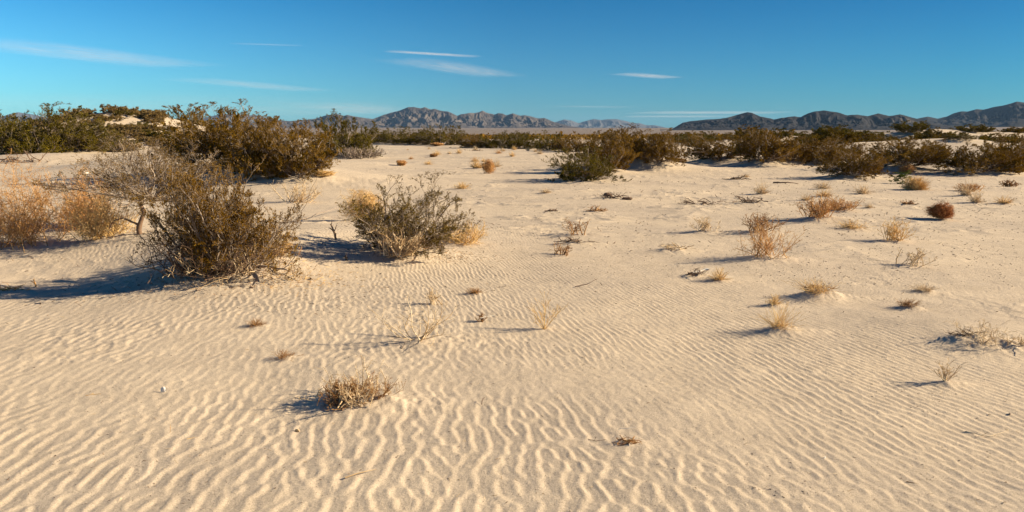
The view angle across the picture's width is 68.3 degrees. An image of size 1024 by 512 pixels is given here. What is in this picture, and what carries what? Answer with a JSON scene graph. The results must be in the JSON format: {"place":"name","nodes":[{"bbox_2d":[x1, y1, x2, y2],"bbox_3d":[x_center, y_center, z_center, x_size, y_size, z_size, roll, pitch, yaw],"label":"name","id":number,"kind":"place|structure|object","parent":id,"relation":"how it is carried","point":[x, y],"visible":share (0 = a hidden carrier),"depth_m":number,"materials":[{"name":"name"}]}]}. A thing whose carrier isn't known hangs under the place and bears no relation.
{"place":"outdoors","nodes":[
{"label":"outdoors","id":0,"kind":"place"},
{"bbox_2d":[0,112,46,122],"bbox_3d":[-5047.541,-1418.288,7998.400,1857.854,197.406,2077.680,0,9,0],"label":"mountains","id":1,"kind":"structure","parent":0,"point":[32,116],"depth_m":7831.34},
{"bbox_2d":[0,151,49,162],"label":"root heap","id":2,"kind":"object","parent":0,"point":[31,159],"visible":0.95,"depth_m":37.31,"materials":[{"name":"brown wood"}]},
{"bbox_2d":[203,114,266,127],"bbox_3d":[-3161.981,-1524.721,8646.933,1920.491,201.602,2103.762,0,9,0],"label":"mountains","id":3,"kind":"structure","parent":0,"point":[215,116],"depth_m":8459.64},
{"bbox_2d":[245,107,580,127],"bbox_3d":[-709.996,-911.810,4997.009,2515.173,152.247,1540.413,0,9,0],"label":"mountains","id":4,"kind":"structure","parent":0,"point":[413,117],"depth_m":4835.52,"materials":[{"name":"stone"}]},
{"bbox_2d":[0,113,1023,511],"bbox_3d":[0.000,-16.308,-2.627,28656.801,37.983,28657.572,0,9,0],"label":"ground","id":5,"kind":"structure","parent":0,"point":[672,329],"depth_m":5.58,"materials":[{"name":"sand"}]},
{"bbox_2d":[5,134,62,154],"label":"creosote bush","id":6,"kind":"object","parent":5,"relation":"on","point":[27,146],"visible":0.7,"depth_m":60.05,"materials":[{"name":"green plant"}]},
{"bbox_2d":[0,148,98,252],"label":"dry shrub","id":7,"kind":"object","parent":5,"relation":"on","point":[11,228],"visible":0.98,"depth_m":10.81,"materials":[{"name":"plant"}]},
{"bbox_2d":[0,101,112,154],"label":"creosote bush","id":8,"kind":"object","parent":5,"relation":"on","point":[16,133],"visible":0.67,"depth_m":64.32,"materials":[{"name":"green plant"}]},
{"bbox_2d":[25,159,124,231],"bbox_3d":[-6.938,-0.960,12.053,1.417,1.154,1.703,-8,12,-40],"label":"dry shrub","id":9,"kind":"object","parent":5,"relation":"on","point":[77,199],"visible":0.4,"depth_m":11.95,"materials":[{"name":"plant"}]},
{"bbox_2d":[58,108,96,117],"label":"desert scrub","id":10,"kind":"object","parent":5,"relation":"on","point":[83,111],"visible":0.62,"depth_m":87.00,"materials":[{"name":"green plant"}]},
{"bbox_2d":[36,115,126,152],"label":"creosote bush","id":11,"kind":"object","parent":5,"relation":"on","point":[86,144],"visible":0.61,"depth_m":67.36,"materials":[{"name":"green plant"}]},
{"bbox_2d":[93,114,127,121],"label":"desert scrub","id":12,"kind":"object","parent":5,"relation":"on","point":[111,117],"visible":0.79,"depth_m":85.39,"materials":[{"name":"green plant"}]},
{"bbox_2d":[63,183,160,241],"bbox_3d":[-5.797,-0.569,10.748,1.343,0.984,1.101,0,9,0],"label":"dry shrub","id":13,"kind":"object","parent":5,"relation":"on","point":[101,226],"visible":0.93,"depth_m":10.70,"materials":[{"name":"plant"}]},
{"bbox_2d":[99,104,139,112],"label":"desert scrub","id":14,"kind":"object","parent":5,"relation":"on","point":[110,108],"visible":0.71,"depth_m":88.99,"materials":[{"name":"green plant"}]},
{"bbox_2d":[107,122,142,130],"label":"desert scrub","id":15,"kind":"object","parent":5,"relation":"on","point":[116,126],"visible":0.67,"depth_m":82.37,"materials":[{"name":"green plant"}]},
{"bbox_2d":[107,129,146,137],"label":"desert scrub","id":16,"kind":"object","parent":5,"relation":"on","point":[139,134],"visible":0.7,"depth_m":80.97,"materials":[{"name":"green plant"}]},
{"bbox_2d":[32,128,234,234],"bbox_3d":[-5.054,-1.014,10.548,2.641,1.530,2.234,-8,12,-42],"label":"creosote bush","id":17,"kind":"object","parent":5,"relation":"on","point":[128,189],"visible":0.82,"depth_m":10.34,"materials":[{"name":"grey plant"}]},
{"bbox_2d":[119,123,163,131],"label":"desert scrub","id":18,"kind":"object","parent":5,"relation":"on","point":[150,127],"visible":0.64,"depth_m":83.19,"materials":[{"name":"green plant"}]},
{"bbox_2d":[130,109,166,121],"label":"desert scrub","id":19,"kind":"object","parent":5,"relation":"on","point":[156,113],"visible":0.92,"depth_m":89.06,"materials":[{"name":"green plant"}]},
{"bbox_2d":[139,128,176,137],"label":"creosote bush","id":20,"kind":"object","parent":5,"relation":"on","point":[151,133],"visible":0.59,"depth_m":82.31,"materials":[{"name":"green plant"}]},
{"bbox_2d":[148,98,281,172],"bbox_3d":[-9.827,-3.932,25.291,4.189,2.736,4.658,-1,9,-9],"label":"creosote bush","id":21,"kind":"object","parent":5,"relation":"on","point":[191,132],"visible":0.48,"depth_m":24.23,"materials":[{"name":"green plant"}]},
{"bbox_2d":[125,153,306,289],"bbox_3d":[-3.050,-0.338,8.153,1.858,1.521,1.761,4,10,26],"label":"creosote bush","id":22,"kind":"object","parent":5,"relation":"on","point":[225,234],"visible":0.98,"depth_m":7.84,"materials":[{"name":"brown plant"}]},
{"bbox_2d":[94,259,388,299],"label":"leaf litter","id":23,"kind":"object","parent":5,"relation":"on","point":[223,279],"visible":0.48,"depth_m":7.99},
{"bbox_2d":[212,109,305,180],"bbox_3d":[-7.803,-3.450,23.521,2.766,2.182,3.299,-3,10,-18],"label":"creosote bush","id":24,"kind":"object","parent":5,"relation":"on","point":[231,152],"visible":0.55,"depth_m":22.69,"materials":[{"name":"green plant"}]},
{"bbox_2d":[250,225,297,259],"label":"dry shrub","id":25,"kind":"object","parent":5,"relation":"on","point":[276,244],"visible":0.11,"depth_m":8.61,"materials":[{"name":"plant"}]},
{"bbox_2d":[8,211,554,321],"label":"twig litter","id":26,"kind":"object","parent":5,"relation":"on","point":[250,285],"visible":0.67,"depth_m":7.90,"materials":[{"name":"plant"}]},
{"bbox_2d":[244,113,341,181],"bbox_3d":[-6.536,-3.269,23.008,2.356,2.096,2.809,8,12,41],"label":"creosote bush","id":27,"kind":"object","parent":5,"relation":"on","point":[312,152],"visible":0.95,"depth_m":22.66,"materials":[{"name":"green plant"}]},
{"bbox_2d":[267,178,323,202],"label":"dry shrub","id":28,"kind":"object","parent":5,"relation":"on","point":[303,192],"visible":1,"depth_m":17.80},
{"bbox_2d":[215,259,386,298],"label":"leaf litter","id":29,"kind":"object","parent":5,"relation":"on","point":[301,277],"visible":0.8,"depth_m":8.10,"materials":[{"name":"plant"}]},
{"bbox_2d":[293,356,390,412],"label":"dry shrub","id":30,"kind":"object","parent":5,"relation":"on","point":[345,393],"visible":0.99,"depth_m":4.48,"materials":[{"name":"plant"}]},
{"bbox_2d":[312,108,382,157],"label":"creosote bush","id":31,"kind":"object","parent":5,"relation":"on","point":[342,141],"visible":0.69,"depth_m":50.81,"materials":[{"name":"green plant"}]},
{"bbox_2d":[332,146,385,158],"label":"dry shrub","id":32,"kind":"object","parent":5,"relation":"on","point":[351,152],"visible":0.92,"depth_m":49.44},
{"bbox_2d":[337,188,388,220],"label":"tumbleweed","id":33,"kind":"object","parent":5,"relation":"on","point":[370,199],"visible":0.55,"depth_m":13.56,"materials":[{"name":"plant"}]},
{"bbox_2d":[358,127,403,143],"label":"creosote bush","id":34,"kind":"object","parent":5,"relation":"on","point":[378,140],"visible":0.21,"depth_m":130.85,"materials":[{"name":"green plant"}]},
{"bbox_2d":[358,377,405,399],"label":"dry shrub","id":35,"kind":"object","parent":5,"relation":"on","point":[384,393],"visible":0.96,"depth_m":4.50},
{"bbox_2d":[306,239,503,269],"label":"leaf litter","id":36,"kind":"object","parent":5,"relation":"on","point":[414,255],"visible":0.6,"depth_m":9.54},
{"bbox_2d":[375,126,435,144],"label":"creosote bush","id":37,"kind":"object","parent":5,"relation":"on","point":[402,138],"visible":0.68,"depth_m":115.75,"materials":[{"name":"green plant"}]},
{"bbox_2d":[335,170,482,258],"bbox_3d":[-1.259,-0.555,9.622,1.750,1.063,2.013,0,9,0],"label":"creosote bush","id":38,"kind":"object","parent":5,"relation":"on","point":[400,232],"visible":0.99,"depth_m":9.31,"materials":[{"name":"green plant"}]},
{"bbox_2d":[368,294,461,346],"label":"twig plant","id":39,"kind":"object","parent":5,"relation":"on","point":[426,332],"visible":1,"depth_m":5.82,"materials":[{"name":"plant"}]},
{"bbox_2d":[425,286,440,304],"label":"twig plant","id":40,"kind":"object","parent":5,"relation":"on","point":[430,296],"visible":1,"depth_m":7.19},
{"bbox_2d":[410,124,474,144],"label":"creosote bush","id":41,"kind":"object","parent":5,"relation":"on","point":[428,137],"visible":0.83,"depth_m":111.29,"materials":[{"name":"green plant"}]},
{"bbox_2d":[429,217,487,245],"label":"dry shrub","id":42,"kind":"object","parent":5,"relation":"on","point":[473,234],"visible":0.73,"depth_m":10.72,"materials":[{"name":"plant"}]},
{"bbox_2d":[456,133,496,147],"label":"creosote bush","id":43,"kind":"object","parent":5,"relation":"on","point":[469,142],"visible":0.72,"depth_m":91.87,"materials":[{"name":"green plant"}]},
{"bbox_2d":[480,158,495,173],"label":"tumbleweed","id":44,"kind":"object","parent":5,"relation":"on","point":[486,166],"visible":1,"depth_m":30.83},
{"bbox_2d":[474,130,513,148],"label":"creosote bush","id":45,"kind":"object","parent":5,"relation":"on","point":[494,143],"visible":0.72,"depth_m":89.70,"materials":[{"name":"green plant"}]},
{"bbox_2d":[1,272,1021,511],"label":"pebbles","id":46,"kind":"object","parent":5,"relation":"on","point":[556,426],"visible":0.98,"depth_m":3.87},
{"bbox_2d":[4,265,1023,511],"bbox_3d":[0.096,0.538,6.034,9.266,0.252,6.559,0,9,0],"label":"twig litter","id":47,"kind":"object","parent":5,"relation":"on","point":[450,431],"visible":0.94,"depth_m":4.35,"materials":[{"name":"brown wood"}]},
{"bbox_2d":[499,130,542,148],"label":"creosote bush","id":48,"kind":"object","parent":5,"relation":"on","point":[523,142],"visible":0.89,"depth_m":83.27,"materials":[{"name":"green plant"}]},
{"bbox_2d":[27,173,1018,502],"bbox_3d":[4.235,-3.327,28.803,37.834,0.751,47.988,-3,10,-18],"label":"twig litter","id":49,"kind":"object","parent":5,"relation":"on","point":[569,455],"visible":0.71,"depth_m":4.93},
{"bbox_2d":[524,291,567,329],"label":"twig plant","id":50,"kind":"object","parent":5,"relation":"on","point":[543,319],"visible":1,"depth_m":6.27,"materials":[{"name":"plant"}]},
{"bbox_2d":[530,129,565,150],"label":"creosote bush","id":51,"kind":"object","parent":5,"relation":"on","point":[541,144],"visible":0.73,"depth_m":72.04,"materials":[{"name":"green plant"}]},
{"bbox_2d":[552,242,571,255],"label":"twig plant","id":52,"kind":"object","parent":5,"relation":"on","point":[563,249],"visible":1,"depth_m":10.12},
{"bbox_2d":[548,134,596,151],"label":"creosote bush","id":53,"kind":"object","parent":5,"relation":"on","point":[559,145],"visible":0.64,"depth_m":66.75,"materials":[{"name":"green plant"}]},
{"bbox_2d":[561,217,590,235],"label":"twig plant","id":54,"kind":"object","parent":5,"relation":"on","point":[574,228],"visible":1,"depth_m":11.85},
{"bbox_2d":[542,146,632,182],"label":"creosote bush","id":55,"kind":"object","parent":5,"relation":"on","point":[573,170],"visible":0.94,"depth_m":25.41,"materials":[{"name":"green plant"}]},
{"bbox_2d":[563,125,641,171],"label":"creosote bush","id":56,"kind":"object","parent":5,"relation":"on","point":[622,151],"visible":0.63,"depth_m":31.02,"materials":[{"name":"green plant"}]},
{"bbox_2d":[613,435,641,445],"bbox_3d":[0.596,0.950,3.943,0.170,0.050,0.100,0,9,0],"label":"root heap","id":57,"kind":"object","parent":5,"relation":"on","point":[628,440],"visible":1,"depth_m":3.93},
{"bbox_2d":[598,123,672,158],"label":"creosote bush","id":58,"kind":"object","parent":5,"relation":"on","point":[636,142],"visible":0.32,"depth_m":33.46,"materials":[{"name":"green plant"}]},
{"bbox_2d":[279,128,1000,140],"bbox_3d":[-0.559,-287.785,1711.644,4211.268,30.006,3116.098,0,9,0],"label":"distant scrub","id":59,"kind":"object","parent":5,"relation":"on","point":[535,135],"visible":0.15,"depth_m":240.87,"materials":[{"name":"green plant"}]},
{"bbox_2d":[458,162,834,274],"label":"pebbles","id":60,"kind":"object","parent":5,"relation":"on","point":[646,235],"visible":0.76,"depth_m":12.06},
{"bbox_2d":[634,129,687,165],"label":"creosote bush","id":61,"kind":"object","parent":5,"relation":"on","point":[657,151],"visible":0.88,"depth_m":32.76,"materials":[{"name":"green plant"}]},
{"bbox_2d":[344,150,1022,286],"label":"twig litter","id":62,"kind":"object","parent":5,"relation":"on","point":[707,208],"visible":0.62,"depth_m":15.21,"materials":[{"name":"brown wood"}]},
{"bbox_2d":[689,215,719,231],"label":"dry shrub","id":63,"kind":"object","parent":5,"relation":"on","point":[706,224],"visible":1,"depth_m":11.86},
{"bbox_2d":[679,130,757,160],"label":"creosote bush","id":64,"kind":"object","parent":5,"relation":"on","point":[719,150],"visible":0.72,"depth_m":39.41,"materials":[{"name":"green plant"}]},
{"bbox_2d":[704,267,732,280],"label":"grass tuft","id":65,"kind":"object","parent":5,"relation":"on","point":[720,275],"visible":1,"depth_m":8.27,"materials":[{"name":"plant"}]},
{"bbox_2d":[727,194,767,202],"bbox_3d":[5.367,-1.330,17.433,1.016,0.186,0.618,0,9,0],"label":"root heap","id":66,"kind":"object","parent":5,"relation":"on","point":[749,200],"visible":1,"depth_m":17.35,"materials":[{"name":"brown wood"}]},
{"bbox_2d":[730,125,780,140],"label":"creosote bush","id":67,"kind":"object","parent":5,"relation":"on","point":[741,133],"visible":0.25,"depth_m":108.57,"materials":[{"name":"green plant"}]},
{"bbox_2d":[751,179,771,193],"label":"grass tuft","id":68,"kind":"object","parent":5,"relation":"on","point":[761,191],"visible":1,"depth_m":20.37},
{"bbox_2d":[740,212,787,232],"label":"dry shrub","id":69,"kind":"object","parent":5,"relation":"on","point":[764,222],"visible":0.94,"depth_m":11.87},
{"bbox_2d":[727,124,809,164],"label":"creosote bush","id":70,"kind":"object","parent":5,"relation":"on","point":[777,150],"visible":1,"depth_m":36.03,"materials":[{"name":"green plant"}]},
{"bbox_2d":[733,222,803,258],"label":"dry shrub","id":71,"kind":"object","parent":5,"relation":"on","point":[766,246],"visible":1,"depth_m":9.38,"materials":[{"name":"plant"}]},
{"bbox_2d":[752,300,808,330],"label":"grass tuft","id":72,"kind":"object","parent":5,"relation":"on","point":[777,324],"visible":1,"depth_m":6.13,"materials":[{"name":"plant"}]},
{"bbox_2d":[771,128,794,137],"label":"creosote bush","id":73,"kind":"object","parent":5,"relation":"on","point":[784,133],"visible":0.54,"depth_m":111.91,"materials":[{"name":"green plant"}]},
{"bbox_2d":[769,135,815,161],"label":"creosote bush","id":74,"kind":"object","parent":5,"relation":"on","point":[803,155],"visible":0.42,"depth_m":36.89,"materials":[{"name":"green plant"}]},
{"bbox_2d":[788,276,843,296],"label":"grass tuft","id":75,"kind":"object","parent":5,"relation":"on","point":[814,287],"visible":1,"depth_m":7.40,"materials":[{"name":"plant"}]},
{"bbox_2d":[789,191,845,218],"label":"dry shrub","id":76,"kind":"object","parent":5,"relation":"on","point":[813,208],"visible":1,"depth_m":13.54,"materials":[{"name":"plant"}]},
{"bbox_2d":[790,135,859,163],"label":"creosote bush","id":77,"kind":"object","parent":5,"relation":"on","point":[826,151],"visible":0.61,"depth_m":37.04,"materials":[{"name":"green plant"}]},
{"bbox_2d":[811,124,857,136],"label":"creosote bush","id":78,"kind":"object","parent":5,"relation":"on","point":[820,130],"visible":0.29,"depth_m":111.37,"materials":[{"name":"green plant"}]},
{"bbox_2d":[804,128,875,144],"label":"creosote bush","id":79,"kind":"object","parent":5,"relation":"on","point":[829,133],"visible":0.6,"depth_m":80.08,"materials":[{"name":"green plant"}]},
{"bbox_2d":[819,197,864,210],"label":"dry shrub","id":80,"kind":"object","parent":5,"relation":"on","point":[847,205],"visible":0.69,"depth_m":15.83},
{"bbox_2d":[820,136,867,159],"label":"creosote bush","id":81,"kind":"object","parent":5,"relation":"on","point":[856,147],"visible":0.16,"depth_m":42.67,"materials":[{"name":"green plant"}]},
{"bbox_2d":[808,144,894,180],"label":"creosote bush","id":82,"kind":"object","parent":5,"relation":"on","point":[861,166],"visible":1,"depth_m":27.38,"materials":[{"name":"green plant"}]},
{"bbox_2d":[831,219,876,229],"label":"grass tuft","id":83,"kind":"object","parent":5,"relation":"on","point":[850,225],"visible":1,"depth_m":12.56,"materials":[{"name":"plant"}]},
{"bbox_2d":[858,132,889,141],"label":"creosote bush","id":84,"kind":"object","parent":5,"relation":"on","point":[871,137],"visible":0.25,"depth_m":89.01,"materials":[{"name":"green plant"}]},
{"bbox_2d":[755,168,1023,285],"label":"pebbles","id":85,"kind":"object","parent":5,"relation":"on","point":[892,246],"visible":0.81,"depth_m":11.91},
{"bbox_2d":[877,216,917,240],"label":"grass tuft","id":86,"kind":"object","parent":5,"relation":"on","point":[890,231],"visible":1,"depth_m":11.14,"materials":[{"name":"plant"}]},
{"bbox_2d":[888,170,912,183],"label":"green sprig","id":87,"kind":"object","parent":5,"relation":"on","point":[900,176],"visible":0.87,"depth_m":24.93,"materials":[{"name":"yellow plant"}]},
{"bbox_2d":[894,297,921,307],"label":"grass tuft","id":88,"kind":"object","parent":5,"relation":"on","point":[905,303],"visible":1,"depth_m":6.97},
{"bbox_2d":[898,163,918,173],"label":"tumbleweed","id":89,"kind":"object","parent":5,"relation":"on","point":[905,168],"visible":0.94,"depth_m":30.31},
{"bbox_2d":[887,120,930,133],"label":"creosote bush","id":90,"kind":"object","parent":5,"relation":"on","point":[916,127],"visible":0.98,"depth_m":121.38,"materials":[{"name":"green plant"}]},
{"bbox_2d":[866,134,959,171],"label":"creosote bush","id":91,"kind":"object","parent":5,"relation":"on","point":[904,155],"visible":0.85,"depth_m":31.19,"materials":[{"name":"green plant"}]},
{"bbox_2d":[898,174,929,189],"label":"grass clump","id":92,"kind":"object","parent":5,"relation":"on","point":[915,183],"visible":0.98,"depth_m":21.70,"materials":[{"name":"plant"}]},
{"bbox_2d":[896,247,938,266],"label":"grass tuft","id":93,"kind":"object","parent":5,"relation":"on","point":[913,260],"visible":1,"depth_m":9.22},
{"bbox_2d":[907,283,938,293],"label":"grass tuft","id":94,"kind":"object","parent":5,"relation":"on","point":[925,288],"visible":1,"depth_m":7.75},
{"bbox_2d":[908,127,967,138],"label":"creosote bush","id":95,"kind":"object","parent":5,"relation":"on","point":[929,133],"visible":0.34,"depth_m":103.23,"materials":[{"name":"green plant"}]},
{"bbox_2d":[922,200,955,220],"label":"tumbleweed","id":96,"kind":"object","parent":5,"relation":"on","point":[940,210],"visible":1,"depth_m":14.03,"materials":[{"name":"plant"}]},
{"bbox_2d":[926,358,967,380],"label":"grass tuft","id":97,"kind":"object","parent":5,"relation":"on","point":[945,375],"visible":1,"depth_m":4.88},
{"bbox_2d":[942,133,977,139],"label":"creosote bush","id":98,"kind":"object","parent":5,"relation":"on","point":[957,136],"visible":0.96,"depth_m":69.78,"materials":[{"name":"green plant"}]},
{"bbox_2d":[956,178,974,195],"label":"grass tuft","id":99,"kind":"object","parent":5,"relation":"on","point":[966,191],"visible":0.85,"depth_m":19.86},
{"bbox_2d":[948,124,989,132],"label":"creosote bush","id":100,"kind":"object","parent":5,"relation":"on","point":[976,129],"visible":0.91,"depth_m":122.59,"materials":[{"name":"green plant"}]},
{"bbox_2d":[953,183,985,191],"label":"dry shrub","id":101,"kind":"object","parent":5,"relation":"on","point":[973,186],"visible":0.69,"depth_m":21.22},
{"bbox_2d":[923,136,1023,175],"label":"creosote bush","id":102,"kind":"object","parent":5,"relation":"on","point":[986,160],"visible":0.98,"depth_m":29.59,"materials":[{"name":"green plant"}]},
{"bbox_2d":[965,189,986,202],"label":"grass tuft","id":103,"kind":"object","parent":5,"relation":"on","point":[974,199],"visible":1,"depth_m":17.89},
{"bbox_2d":[943,318,1014,347],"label":"dry shrub","id":104,"kind":"object","parent":5,"relation":"on","point":[986,331],"visible":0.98,"depth_m":5.66,"materials":[{"name":"plant"}]},
{"bbox_2d":[975,132,1023,169],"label":"creosote bush","id":105,"kind":"object","parent":5,"relation":"on","point":[1014,143],"visible":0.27,"depth_m":31.34,"materials":[{"name":"green plant"}]},
{"bbox_2d":[975,132,1023,142],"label":"creosote bush","id":106,"kind":"object","parent":5,"relation":"on","point":[990,138],"visible":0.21,"depth_m":82.64,"materials":[{"name":"green plant"}]},
{"bbox_2d":[996,126,1023,132],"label":"creosote bush","id":107,"kind":"object","parent":5,"relation":"on","point":[1014,130],"visible":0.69,"depth_m":126.31,"materials":[{"name":"green plant"}]},
{"bbox_2d":[0,0,1023,127],"label":"sky","id":108,"kind":"structure","parent":0,"point":[663,63],"materials":[{"name":"blue"}]},
{"bbox_2d":[556,119,664,127],"bbox_3d":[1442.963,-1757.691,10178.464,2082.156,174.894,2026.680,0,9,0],"label":"mountains","id":109,"kind":"structure","parent":0,"point":[605,123],"depth_m":10086.31,"materials":[{"name":"stone"}]},
{"bbox_2d":[660,110,955,130],"bbox_3d":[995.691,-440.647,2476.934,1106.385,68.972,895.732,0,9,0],"label":"mountains","id":110,"kind":"structure","parent":0,"point":[815,120],"depth_m":2361.17,"materials":[{"name":"stone"}]},
{"bbox_2d":[918,102,1023,126],"bbox_3d":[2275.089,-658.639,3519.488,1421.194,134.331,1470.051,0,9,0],"label":"mountains","id":111,"kind":"structure","parent":0,"point":[1011,114],"depth_m":3310.63,"materials":[{"name":"stone"}]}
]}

